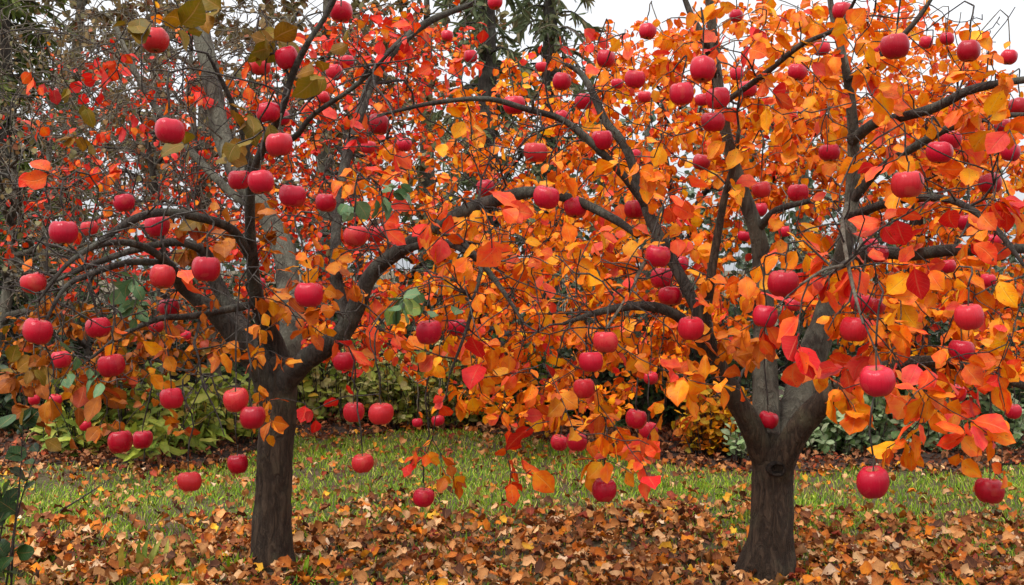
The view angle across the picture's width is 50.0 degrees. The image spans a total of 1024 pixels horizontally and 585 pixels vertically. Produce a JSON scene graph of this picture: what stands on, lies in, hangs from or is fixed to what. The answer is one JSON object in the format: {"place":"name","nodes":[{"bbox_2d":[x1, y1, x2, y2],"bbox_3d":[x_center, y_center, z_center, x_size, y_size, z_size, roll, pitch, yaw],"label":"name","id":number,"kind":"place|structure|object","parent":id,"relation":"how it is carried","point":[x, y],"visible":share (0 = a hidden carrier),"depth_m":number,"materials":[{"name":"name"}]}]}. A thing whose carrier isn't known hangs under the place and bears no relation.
{"place":"outdoors","nodes":[
{"label":"outdoors","id":0,"kind":"place"},
{"bbox_2d":[0,271,1023,584],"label":"ground","id":1,"kind":"structure","parent":0,"point":[452,501],"depth_m":5.43,"materials":[{"name":"plant"}]},
{"bbox_2d":[0,408,38,584],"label":"glossy bush","id":2,"kind":"object","parent":1,"relation":"on","point":[8,508],"visible":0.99,"depth_m":3.60,"materials":[{"name":"green plant"}]},
{"bbox_2d":[12,0,198,347],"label":"woodland tree","id":3,"kind":"object","parent":1,"relation":"on","point":[78,4],"visible":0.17,"depth_m":14.67,"materials":[{"name":"red plant"}]},
{"bbox_2d":[118,535,161,569],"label":"grass tuft","id":4,"kind":"object","parent":1,"relation":"on","point":[140,556],"visible":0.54,"depth_m":4.02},
{"bbox_2d":[94,0,313,320],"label":"woodland tree","id":5,"kind":"object","parent":1,"relation":"on","point":[219,17],"visible":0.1,"depth_m":16.66,"materials":[{"name":"grey plant"}]},
{"bbox_2d":[0,0,640,571],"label":"apple tree","id":6,"kind":"object","parent":1,"relation":"on","point":[274,360],"visible":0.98,"depth_m":3.73,"materials":[{"name":"orange plant"}]},
{"bbox_2d":[20,257,46,292],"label":"apple","id":7,"kind":"object","parent":6,"relation":"hanging from","point":[36,282],"visible":0.95,"depth_m":3.16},
{"bbox_2d":[22,304,52,344],"bbox_3d":[-1.370,0.093,3.181,0.085,0.118,0.087,13,-2,-36],"label":"apple","id":8,"kind":"object","parent":6,"relation":"hanging from","point":[38,331],"visible":1,"depth_m":3.15,"materials":[{"name":"food"}]},
{"bbox_2d":[48,208,77,244],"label":"apple","id":9,"kind":"object","parent":6,"relation":"hanging from","point":[63,232],"visible":1,"depth_m":2.85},
{"bbox_2d":[85,307,110,337],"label":"apple","id":10,"kind":"object","parent":6,"relation":"hanging from","point":[94,330],"visible":0.94,"depth_m":3.37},
{"bbox_2d":[97,342,125,377],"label":"apple","id":11,"kind":"object","parent":6,"relation":"hanging from","point":[112,365],"visible":1,"depth_m":3.18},
{"bbox_2d":[107,422,132,453],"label":"apple","id":12,"kind":"object","parent":6,"relation":"hanging from","point":[119,441],"visible":1,"depth_m":3.85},
{"bbox_2d":[113,185,134,211],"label":"apple","id":13,"kind":"object","parent":6,"relation":"hanging from","point":[123,202],"visible":0.98,"depth_m":3.88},
{"bbox_2d":[133,426,152,448],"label":"apple","id":14,"kind":"object","parent":6,"relation":"hanging from","point":[142,439],"visible":0.96,"depth_m":4.02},
{"bbox_2d":[142,13,168,52],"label":"apple","id":15,"kind":"object","parent":6,"relation":"hanging from","point":[157,41],"visible":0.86,"depth_m":3.35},
{"bbox_2d":[144,200,169,236],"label":"apple","id":16,"kind":"object","parent":6,"relation":"hanging from","point":[154,231],"visible":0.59,"depth_m":3.55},
{"bbox_2d":[149,252,175,288],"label":"apple","id":17,"kind":"object","parent":6,"relation":"hanging from","point":[162,276],"visible":1,"depth_m":3.21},
{"bbox_2d":[155,109,184,143],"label":"apple","id":18,"kind":"object","parent":6,"relation":"hanging from","point":[169,130],"visible":1,"depth_m":2.51,"materials":[{"name":"food"}]},
{"bbox_2d":[159,379,183,408],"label":"apple","id":19,"kind":"object","parent":6,"relation":"hanging from","point":[171,398],"visible":0.98,"depth_m":3.63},
{"bbox_2d":[177,460,201,491],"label":"apple","id":20,"kind":"object","parent":6,"relation":"hanging from","point":[189,481],"visible":1,"depth_m":3.44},
{"bbox_2d":[191,242,220,281],"bbox_3d":[-0.815,-0.083,2.929,0.076,0.107,0.075,3,1,-21],"label":"apple","id":21,"kind":"object","parent":6,"relation":"hanging from","point":[206,268],"visible":1,"depth_m":2.90,"materials":[{"name":"food"}]},
{"bbox_2d":[223,372,248,411],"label":"apple","id":22,"kind":"object","parent":6,"relation":"hanging from","point":[235,399],"visible":0.96,"depth_m":3.11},
{"bbox_2d":[227,445,247,473],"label":"apple","id":23,"kind":"object","parent":6,"relation":"hanging from","point":[237,463],"visible":1,"depth_m":4.02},
{"bbox_2d":[228,167,249,189],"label":"apple","id":24,"kind":"object","parent":6,"relation":"hanging from","point":[235,179],"visible":0.88,"depth_m":3.59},
{"bbox_2d":[239,390,265,428],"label":"apple","id":25,"kind":"object","parent":6,"relation":"hanging from","point":[252,417],"visible":1,"depth_m":3.07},
{"bbox_2d":[247,160,273,193],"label":"apple","id":26,"kind":"object","parent":6,"relation":"hanging from","point":[260,181],"visible":1,"depth_m":2.97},
{"bbox_2d":[256,87,279,123],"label":"apple","id":27,"kind":"object","parent":6,"relation":"hanging from","point":[272,113],"visible":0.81,"depth_m":3.43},
{"bbox_2d":[265,113,292,156],"bbox_3d":[-0.581,-0.391,2.729,0.068,0.109,0.069,-5,5,-19],"label":"apple","id":28,"kind":"object","parent":6,"relation":"hanging from","point":[278,144],"visible":1,"depth_m":2.71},
{"bbox_2d":[275,42,297,69],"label":"apple","id":29,"kind":"object","parent":6,"relation":"hanging from","point":[285,57],"visible":0.94,"depth_m":3.41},
{"bbox_2d":[279,172,305,207],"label":"apple","id":30,"kind":"object","parent":6,"relation":"hanging from","point":[292,195],"visible":1,"depth_m":3.40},
{"bbox_2d":[294,268,322,307],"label":"apple","id":31,"kind":"object","parent":6,"relation":"hanging from","point":[308,294],"visible":1,"depth_m":2.95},
{"bbox_2d":[315,181,336,211],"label":"apple","id":32,"kind":"object","parent":6,"relation":"hanging from","point":[325,202],"visible":1,"depth_m":3.95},
{"bbox_2d":[330,1,352,21],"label":"apple","id":33,"kind":"object","parent":6,"relation":"hanging from","point":[342,13],"visible":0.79,"depth_m":3.44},
{"bbox_2d":[333,338,355,371],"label":"apple","id":34,"kind":"object","parent":6,"relation":"hanging from","point":[343,361],"visible":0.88,"depth_m":3.68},
{"bbox_2d":[343,389,364,422],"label":"apple","id":35,"kind":"object","parent":6,"relation":"hanging from","point":[350,412],"visible":0.94,"depth_m":3.81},
{"bbox_2d":[343,212,367,247],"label":"apple","id":36,"kind":"object","parent":6,"relation":"hanging from","point":[355,238],"visible":0.95,"depth_m":3.17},
{"bbox_2d":[351,445,373,472],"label":"apple","id":37,"kind":"object","parent":6,"relation":"hanging from","point":[362,463],"visible":1,"depth_m":3.49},
{"bbox_2d":[368,110,389,134],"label":"apple","id":38,"kind":"object","parent":6,"relation":"hanging from","point":[381,129],"visible":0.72,"depth_m":4.14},
{"bbox_2d":[368,395,393,424],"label":"apple","id":39,"kind":"object","parent":6,"relation":"hanging from","point":[380,413],"visible":1,"depth_m":3.35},
{"bbox_2d":[413,483,434,506],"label":"apple","id":40,"kind":"object","parent":6,"relation":"hanging from","point":[423,497],"visible":1,"depth_m":3.83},
{"bbox_2d":[416,310,441,344],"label":"apple","id":41,"kind":"object","parent":6,"relation":"hanging from","point":[429,331],"visible":0.99,"depth_m":3.20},
{"bbox_2d":[564,196,586,217],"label":"apple","id":42,"kind":"object","parent":6,"relation":"hanging from","point":[573,208],"visible":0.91,"depth_m":3.63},
{"bbox_2d":[222,0,438,327],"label":"woodland tree","id":43,"kind":"object","parent":1,"relation":"on","point":[269,8],"visible":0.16,"depth_m":15.90,"materials":[{"name":"red plant"}]},
{"bbox_2d":[332,0,512,318],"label":"woodland tree","id":44,"kind":"object","parent":1,"relation":"on","point":[425,180],"visible":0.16,"depth_m":17.69,"materials":[{"name":"red plant"}]},
{"bbox_2d":[403,0,553,338],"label":"conifer","id":45,"kind":"object","parent":1,"relation":"on","point":[486,80],"visible":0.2,"depth_m":13.34,"materials":[{"name":"green plant"}]},
{"bbox_2d":[0,398,1023,584],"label":"leaf litter","id":46,"kind":"object","parent":1,"relation":"on","point":[871,565],"visible":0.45,"depth_m":4.42,"materials":[{"name":"plant"}]},
{"bbox_2d":[0,358,1023,471],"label":"planting bed","id":47,"kind":"object","parent":1,"relation":"on","point":[340,429],"visible":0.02,"depth_m":6.49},
{"bbox_2d":[0,0,106,365],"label":"conifer","id":48,"kind":"object","parent":47,"relation":"on","point":[19,15],"visible":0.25,"depth_m":10.79,"materials":[{"name":"green plant"}]},
{"bbox_2d":[0,342,137,436],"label":"evergreen bush","id":49,"kind":"object","parent":47,"relation":"on","point":[7,403],"visible":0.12,"depth_m":6.81,"materials":[{"name":"green plant"}]},
{"bbox_2d":[0,1,142,399],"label":"bare tree","id":50,"kind":"object","parent":47,"relation":"on","point":[48,157],"visible":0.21,"depth_m":8.28,"materials":[{"name":"plant"}]},
{"bbox_2d":[25,383,118,458],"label":"lance leaved plant","id":51,"kind":"object","parent":47,"relation":"on","point":[64,436],"visible":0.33,"depth_m":6.43,"materials":[{"name":"green plant"}]},
{"bbox_2d":[0,5,148,362],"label":"bare tree","id":52,"kind":"object","parent":47,"relation":"on","point":[9,277],"visible":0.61,"depth_m":6.48,"materials":[{"name":"plant"}]},
{"bbox_2d":[71,359,175,442],"bbox_3d":[-2.394,0.702,6.723,0.591,0.633,0.601,0,1,0],"label":"lance leaved plant","id":53,"kind":"object","parent":47,"relation":"on","point":[112,416],"visible":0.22,"depth_m":6.64,"materials":[{"name":"green plant"}]},
{"bbox_2d":[0,290,252,408],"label":"shrub","id":54,"kind":"object","parent":47,"relation":"on","point":[143,354],"visible":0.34,"depth_m":6.12,"materials":[{"name":"orange plant"}]},
{"bbox_2d":[0,20,273,418],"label":"bare tree","id":55,"kind":"object","parent":47,"relation":"on","point":[148,135],"visible":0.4,"depth_m":6.64,"materials":[{"name":"red plant"}]},
{"bbox_2d":[114,416,187,469],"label":"lance leaved plant","id":56,"kind":"object","parent":47,"relation":"on","point":[159,429],"visible":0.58,"depth_m":6.24,"materials":[{"name":"green plant"}]},
{"bbox_2d":[33,0,298,425],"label":"bare tree","id":57,"kind":"object","parent":47,"relation":"on","point":[190,62],"visible":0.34,"depth_m":6.75,"materials":[{"name":"grey plant"}]},
{"bbox_2d":[44,0,288,394],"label":"bare tree","id":58,"kind":"object","parent":47,"relation":"on","point":[161,369],"visible":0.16,"depth_m":8.59,"materials":[{"name":"grey plant"}]},
{"bbox_2d":[127,367,234,455],"bbox_3d":[-2.007,0.734,6.642,0.644,0.593,0.534,1,2,41],"label":"lance leaved plant","id":59,"kind":"object","parent":47,"relation":"on","point":[207,436],"visible":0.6,"depth_m":6.58,"materials":[{"name":"green plant"}]},
{"bbox_2d":[187,364,258,445],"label":"lance leaved plant","id":60,"kind":"object","parent":47,"relation":"on","point":[229,418],"visible":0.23,"depth_m":6.84,"materials":[{"name":"green plant"}]},
{"bbox_2d":[197,0,420,340],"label":"bare tree","id":61,"kind":"object","parent":47,"relation":"on","point":[295,102],"visible":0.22,"depth_m":9.10,"materials":[{"name":"grey plant"}]},
{"bbox_2d":[160,0,485,378],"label":"apple tree","id":62,"kind":"object","parent":47,"relation":"on","point":[373,157],"visible":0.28,"depth_m":6.82,"materials":[{"name":"orange plant"}]},
{"bbox_2d":[296,337,388,425],"bbox_3d":[-1.297,0.583,7.727,0.973,0.752,0.649,0,1,0],"label":"pale shrub","id":63,"kind":"object","parent":47,"relation":"on","point":[315,388],"visible":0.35,"depth_m":7.54,"materials":[{"name":"green plant"}]},
{"bbox_2d":[355,340,493,430],"bbox_3d":[-0.587,0.621,7.682,1.021,0.662,0.667,0,1,0],"label":"pale shrub","id":64,"kind":"object","parent":47,"relation":"on","point":[399,392],"visible":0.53,"depth_m":7.51,"materials":[{"name":"green plant"}]},
{"bbox_2d":[441,332,572,425],"bbox_3d":[-0.042,0.615,7.676,0.985,0.675,0.662,0,1,0],"label":"pale shrub","id":65,"kind":"object","parent":47,"relation":"on","point":[539,369],"visible":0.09,"depth_m":7.52,"materials":[{"name":"green plant"}]},
{"bbox_2d":[0,213,1023,388],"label":"hedge","id":66,"kind":"object","parent":47,"relation":"on","point":[783,363],"visible":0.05,"depth_m":10.01,"materials":[{"name":"green plant"}]},
{"bbox_2d":[361,51,669,430],"bbox_3d":[0.149,-0.291,7.244,1.836,2.687,2.784,0,1,15],"label":"apple tree","id":67,"kind":"object","parent":47,"relation":"on","point":[553,242],"visible":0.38,"depth_m":6.56,"materials":[{"name":"orange plant"}]},
{"bbox_2d":[539,287,659,419],"bbox_3d":[0.667,0.446,7.931,1.310,1.001,0.864,0,1,0],"label":"evergreen bush","id":68,"kind":"object","parent":47,"relation":"on","point":[565,352],"visible":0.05,"depth_m":7.78,"materials":[{"name":"green plant"}]},
{"bbox_2d":[609,284,784,430],"bbox_3d":[1.224,0.411,7.403,1.148,1.095,0.859,0,1,0],"label":"evergreen bush","id":69,"kind":"object","parent":47,"relation":"on","point":[670,414],"visible":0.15,"depth_m":7.27,"materials":[{"name":"green plant"}]},
{"bbox_2d":[671,383,751,457],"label":"flowering shrub","id":70,"kind":"object","parent":47,"relation":"on","point":[702,433],"visible":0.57,"depth_m":6.47,"materials":[{"name":"yellow plant"}]},
{"bbox_2d":[553,0,902,391],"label":"apple tree","id":71,"kind":"object","parent":47,"relation":"on","point":[776,170],"visible":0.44,"depth_m":6.60,"materials":[{"name":"plant"}]},
{"bbox_2d":[721,417,748,464],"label":"leafy plant","id":72,"kind":"object","parent":47,"relation":"on","point":[737,445],"visible":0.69,"depth_m":6.27,"materials":[{"name":"green plant"}]},
{"bbox_2d":[779,369,911,455],"bbox_3d":[1.914,0.698,6.513,0.832,0.563,0.561,0,1,0],"label":"variegated shrub","id":73,"kind":"object","parent":47,"relation":"on","point":[827,434],"visible":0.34,"depth_m":6.38,"materials":[{"name":"green plant"}]},
{"bbox_2d":[790,0,1023,400],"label":"apple tree","id":74,"kind":"object","parent":47,"relation":"on","point":[937,309],"visible":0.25,"depth_m":6.52,"materials":[{"name":"orange plant"}]},
{"bbox_2d":[815,298,1023,418],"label":"evergreen bush","id":75,"kind":"object","parent":47,"relation":"on","point":[1017,392],"depth_m":7.37,"materials":[{"name":"green plant"}]},
{"bbox_2d":[890,379,1023,451],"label":"variegated shrub","id":76,"kind":"object","parent":47,"relation":"on","point":[1016,427],"visible":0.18,"depth_m":6.42,"materials":[{"name":"green plant"}]},
{"bbox_2d":[497,0,612,313],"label":"conifer","id":77,"kind":"object","parent":1,"relation":"on","point":[550,11],"visible":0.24,"depth_m":14.30,"materials":[{"name":"green plant"}]},
{"bbox_2d":[562,103,747,316],"bbox_3d":[2.345,-1.273,18.959,3.978,4.176,2.585,0,1,0],"label":"woodland tree","id":78,"kind":"object","parent":1,"relation":"on","point":[692,193],"visible":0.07,"depth_m":18.68,"materials":[{"name":"grey plant"}]},
{"bbox_2d":[377,0,1023,582],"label":"apple tree","id":79,"kind":"object","parent":1,"relation":"on","point":[801,410],"visible":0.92,"depth_m":3.61,"materials":[{"name":"orange plant"}]},
{"bbox_2d":[524,132,547,162],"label":"apple","id":80,"kind":"object","parent":79,"relation":"hanging from","point":[536,147],"visible":0.91,"depth_m":3.59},
{"bbox_2d":[533,176,558,208],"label":"apple","id":81,"kind":"object","parent":79,"relation":"hanging from","point":[545,197],"visible":1,"depth_m":3.36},
{"bbox_2d":[573,372,594,398],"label":"apple","id":82,"kind":"object","parent":79,"relation":"hanging from","point":[583,388],"visible":0.95,"depth_m":3.66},
{"bbox_2d":[579,344,602,372],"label":"apple","id":83,"kind":"object","parent":79,"relation":"hanging from","point":[591,361],"visible":1,"depth_m":3.26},
{"bbox_2d":[591,119,612,149],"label":"apple","id":84,"kind":"object","parent":79,"relation":"hanging from","point":[603,140],"visible":0.98,"depth_m":3.78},
{"bbox_2d":[592,478,616,501],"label":"apple","id":85,"kind":"object","parent":79,"relation":"hanging from","point":[602,491],"visible":0.79,"depth_m":3.58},
{"bbox_2d":[593,321,617,352],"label":"apple","id":86,"kind":"object","parent":79,"relation":"hanging from","point":[606,342],"visible":1,"depth_m":2.96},
{"bbox_2d":[624,58,645,88],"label":"apple","id":87,"kind":"object","parent":79,"relation":"hanging from","point":[634,78],"visible":1,"depth_m":3.70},
{"bbox_2d":[625,405,646,428],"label":"apple","id":88,"kind":"object","parent":79,"relation":"hanging from","point":[636,419],"visible":1,"depth_m":3.84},
{"bbox_2d":[645,237,670,266],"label":"apple","id":89,"kind":"object","parent":79,"relation":"hanging from","point":[658,255],"visible":0.98,"depth_m":3.35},
{"bbox_2d":[650,267,672,287],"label":"apple","id":90,"kind":"object","parent":79,"relation":"hanging from","point":[656,282],"visible":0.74,"depth_m":4.10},
{"bbox_2d":[658,277,681,305],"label":"apple","id":91,"kind":"object","parent":79,"relation":"hanging from","point":[669,296],"visible":0.95,"depth_m":3.81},
{"bbox_2d":[669,75,693,105],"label":"apple","id":92,"kind":"object","parent":79,"relation":"hanging from","point":[681,93],"visible":1,"depth_m":3.39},
{"bbox_2d":[678,310,703,340],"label":"apple","id":93,"kind":"object","parent":79,"relation":"hanging from","point":[690,328],"visible":1,"depth_m":3.42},
{"bbox_2d":[690,43,715,82],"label":"apple","id":94,"kind":"object","parent":79,"relation":"hanging from","point":[702,68],"visible":1,"depth_m":3.44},
{"bbox_2d":[701,101,724,131],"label":"apple","id":95,"kind":"object","parent":79,"relation":"hanging from","point":[716,123],"visible":0.93,"depth_m":3.48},
{"bbox_2d":[705,74,729,108],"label":"apple","id":96,"kind":"object","parent":79,"relation":"hanging from","point":[722,95],"visible":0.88,"depth_m":3.65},
{"bbox_2d":[752,298,777,327],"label":"apple","id":97,"kind":"object","parent":79,"relation":"hanging from","point":[760,314],"visible":0.94,"depth_m":3.19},
{"bbox_2d":[767,263,798,296],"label":"apple","id":98,"kind":"object","parent":79,"relation":"hanging from","point":[783,283],"visible":0.97,"depth_m":3.07,"materials":[{"name":"food"}]},
{"bbox_2d":[787,176,808,200],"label":"apple","id":99,"kind":"object","parent":79,"relation":"hanging from","point":[797,192],"visible":0.86,"depth_m":4.19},
{"bbox_2d":[818,132,839,161],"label":"apple","id":100,"kind":"object","parent":79,"relation":"hanging from","point":[832,153],"visible":0.88,"depth_m":3.97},
{"bbox_2d":[839,307,869,341],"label":"apple","id":101,"kind":"object","parent":79,"relation":"hanging from","point":[852,329],"visible":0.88,"depth_m":3.15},
{"bbox_2d":[856,455,889,498],"bbox_3d":[0.949,0.485,2.893,0.085,0.110,0.087,-7,9,-5],"label":"apple","id":102,"kind":"object","parent":79,"relation":"hanging from","point":[873,482],"visible":1,"depth_m":2.87,"materials":[{"name":"food"}]},
{"bbox_2d":[859,347,895,396],"bbox_3d":[0.895,0.197,2.696,0.084,0.121,0.088,-10,10,-13],"label":"apple","id":103,"kind":"object","parent":79,"relation":"hanging from","point":[875,380],"visible":1,"depth_m":2.67,"materials":[{"name":"food"}]},
{"bbox_2d":[880,25,909,59],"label":"apple","id":104,"kind":"object","parent":79,"relation":"hanging from","point":[896,45],"visible":1,"depth_m":2.88,"materials":[{"name":"food"}]},
{"bbox_2d":[890,161,923,198],"bbox_3d":[1.087,-0.309,3.016,0.088,0.102,0.084,-3,8,3],"label":"apple","id":105,"kind":"object","parent":79,"relation":"hanging from","point":[906,184],"visible":0.99,"depth_m":2.99,"materials":[{"name":"food"}]},
{"bbox_2d":[925,133,953,162],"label":"apple","id":106,"kind":"object","parent":79,"relation":"hanging from","point":[933,156],"visible":0.97,"depth_m":3.33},
{"bbox_2d":[948,329,974,360],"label":"apple","id":107,"kind":"object","parent":79,"relation":"hanging from","point":[961,347],"visible":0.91,"depth_m":3.45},
{"bbox_2d":[956,31,980,61],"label":"apple","id":108,"kind":"object","parent":79,"relation":"hanging from","point":[969,50],"visible":1,"depth_m":3.22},
{"bbox_2d":[954,287,983,330],"bbox_3d":[1.192,0.043,2.874,0.077,0.112,0.075,-11,2,-22],"label":"apple","id":109,"kind":"object","parent":79,"relation":"hanging from","point":[968,316],"visible":1,"depth_m":2.85,"materials":[{"name":"food"}]},
{"bbox_2d":[974,463,1004,503],"bbox_3d":[1.381,0.551,3.171,0.085,0.118,0.081,4,-2,-37],"label":"apple","id":110,"kind":"object","parent":79,"relation":"hanging from","point":[989,490],"visible":0.98,"depth_m":3.14,"materials":[{"name":"food"}]},
{"bbox_2d":[978,166,1001,193],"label":"apple","id":111,"kind":"object","parent":79,"relation":"hanging from","point":[984,188],"visible":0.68,"depth_m":3.79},
{"bbox_2d":[684,87,909,324],"bbox_3d":[4.702,-1.267,17.916,3.842,4.448,2.573,0,1,0],"label":"woodland tree","id":112,"kind":"object","parent":1,"relation":"on","point":[806,218],"visible":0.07,"depth_m":17.88,"materials":[{"name":"grey plant"}]},
{"bbox_2d":[860,122,1023,318],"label":"woodland tree","id":113,"kind":"object","parent":1,"relation":"on","point":[1012,260],"visible":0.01,"depth_m":18.64,"materials":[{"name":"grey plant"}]},
{"bbox_2d":[10,0,1023,270],"label":"sky","id":114,"kind":"structure","parent":0,"point":[624,13],"materials":[{"name":"white"}]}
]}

